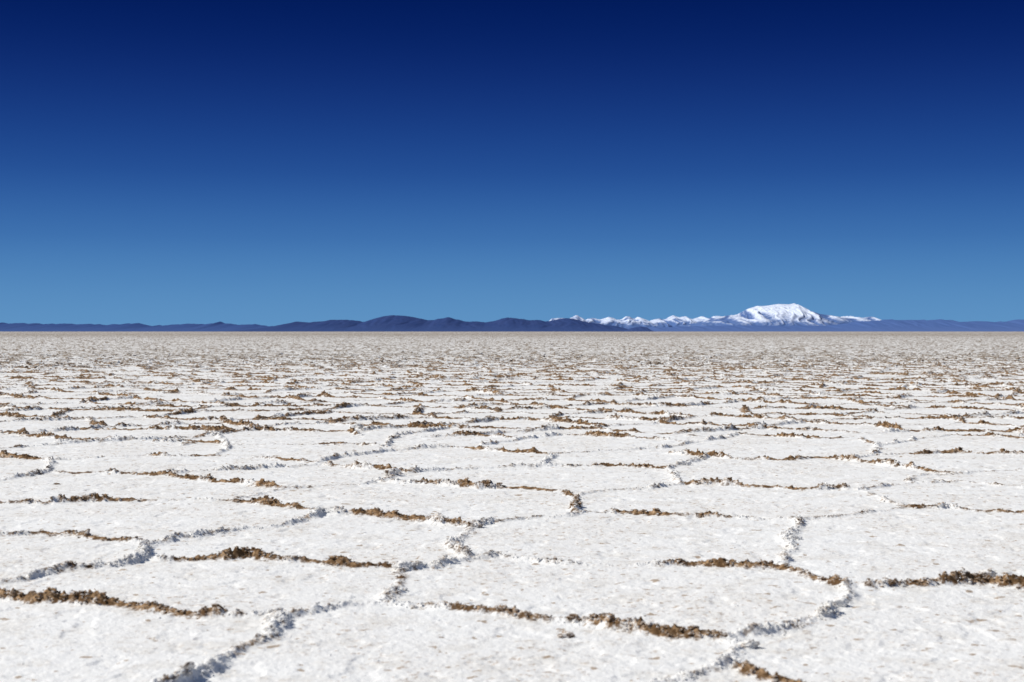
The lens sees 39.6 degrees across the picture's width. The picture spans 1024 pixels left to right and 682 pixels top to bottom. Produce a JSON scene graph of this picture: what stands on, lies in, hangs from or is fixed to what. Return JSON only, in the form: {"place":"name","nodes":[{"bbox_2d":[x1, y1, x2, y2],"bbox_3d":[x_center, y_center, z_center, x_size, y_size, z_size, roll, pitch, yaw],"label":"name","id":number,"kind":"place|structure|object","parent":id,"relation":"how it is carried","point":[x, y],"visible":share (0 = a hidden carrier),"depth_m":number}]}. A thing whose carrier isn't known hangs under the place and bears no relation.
{"place":"outdoors","nodes":[
{"label":"outdoors","id":0,"kind":"place"},
{"bbox_2d":[0,321,271,331],"bbox_3d":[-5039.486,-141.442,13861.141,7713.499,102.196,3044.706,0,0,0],"label":"hills","id":1,"kind":"structure","parent":0,"point":[65,327],"depth_m":13230.37},
{"bbox_2d":[212,315,627,331],"bbox_3d":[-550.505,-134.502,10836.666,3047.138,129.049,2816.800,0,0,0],"label":"dark hills","id":2,"kind":"structure","parent":0,"point":[394,323],"depth_m":10167.76},
{"bbox_2d":[0,332,1023,681],"bbox_3d":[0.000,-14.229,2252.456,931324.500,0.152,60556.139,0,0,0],"label":"ground","id":3,"kind":"structure","parent":0,"point":[960,630],"depth_m":8.03},
{"bbox_2d":[273,412,284,416],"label":"salt clod","id":4,"kind":"object","parent":3,"relation":"on","point":[279,414],"visible":0.77,"depth_m":16.48},
{"bbox_2d":[349,423,363,428],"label":"salt clod","id":5,"kind":"object","parent":3,"relation":"on","point":[358,425],"visible":0.63,"depth_m":14.63},
{"bbox_2d":[384,468,400,475],"bbox_3d":[-0.828,0.909,9.847,0.126,0.062,0.077,0,0,0],"label":"salt clod","id":6,"kind":"object","parent":3,"relation":"on","point":[395,471],"visible":0.97,"depth_m":9.83},
{"bbox_2d":[392,560,411,569],"bbox_3d":[-0.462,0.943,5.947,0.088,0.056,0.064,0,0,0],"label":"salt clod","id":7,"kind":"object","parent":3,"relation":"on","point":[405,565],"visible":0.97,"depth_m":5.93},
{"bbox_2d":[466,521,483,527],"bbox_3d":[-0.187,0.938,7.234,0.098,0.046,0.062,0,0,0],"label":"salt clod","id":8,"kind":"object","parent":3,"relation":"on","point":[476,524],"visible":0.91,"depth_m":7.22},
{"bbox_2d":[0,334,1023,681],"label":"salt rubble","id":9,"kind":"object","parent":3,"relation":"on","point":[378,564],"visible":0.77,"depth_m":11.12},
{"bbox_2d":[557,630,574,637],"bbox_3d":[0.177,0.965,4.662,0.063,0.034,0.039,0,0,0],"label":"salt clod","id":10,"kind":"object","parent":3,"relation":"on","point":[565,634],"visible":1,"depth_m":4.65},
{"bbox_2d":[566,613,581,620],"bbox_3d":[0.214,0.952,4.883,0.057,0.034,0.040,0,0,0],"label":"salt clod","id":11,"kind":"object","parent":3,"relation":"on","point":[571,616],"visible":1,"depth_m":4.87},
{"bbox_2d":[673,460,691,465],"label":"salt clod","id":12,"kind":"object","parent":3,"relation":"on","point":[685,462],"visible":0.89,"depth_m":10.59},
{"bbox_2d":[738,639,759,648],"bbox_3d":[0.754,0.967,4.520,0.075,0.040,0.044,0,0,0],"label":"salt clod","id":13,"kind":"object","parent":3,"relation":"on","point":[751,643],"visible":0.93,"depth_m":4.51},
{"bbox_2d":[789,535,801,539],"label":"salt clod","id":14,"kind":"object","parent":3,"relation":"on","point":[797,537],"visible":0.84,"depth_m":6.83},
{"bbox_2d":[833,597,849,606],"bbox_3d":[1.199,0.956,5.193,0.071,0.046,0.048,0,0,0],"label":"salt clod","id":15,"kind":"object","parent":3,"relation":"on","point":[842,602],"visible":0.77,"depth_m":5.17},
{"bbox_2d":[977,569,996,576],"bbox_3d":[1.933,0.958,5.801,0.098,0.060,0.064,0,0,0],"label":"salt clod","id":16,"kind":"object","parent":3,"relation":"on","point":[986,572],"visible":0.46,"depth_m":5.78},
{"bbox_2d":[0,0,1023,325],"label":"sky","id":17,"kind":"structure","parent":0,"point":[163,162]},
{"bbox_2d":[621,326,655,331],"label":"hill island","id":18,"kind":"structure","parent":0,"point":[640,329],"depth_m":9338.18},
{"bbox_2d":[549,315,879,328],"bbox_3d":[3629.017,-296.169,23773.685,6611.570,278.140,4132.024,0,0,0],"label":"snowy mountain range","id":19,"kind":"structure","parent":0,"point":[627,322],"depth_m":23465.19},
{"bbox_2d":[680,303,865,326],"bbox_3d":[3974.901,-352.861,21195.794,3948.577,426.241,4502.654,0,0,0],"label":"snowy mountain","id":20,"kind":"structure","parent":0,"point":[793,314],"depth_m":20489.72},
{"bbox_2d":[648,319,1023,331],"bbox_3d":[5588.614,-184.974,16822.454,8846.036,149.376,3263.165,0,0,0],"label":"hazy hills","id":21,"kind":"structure","parent":0,"point":[937,325],"depth_m":16124.93}
]}

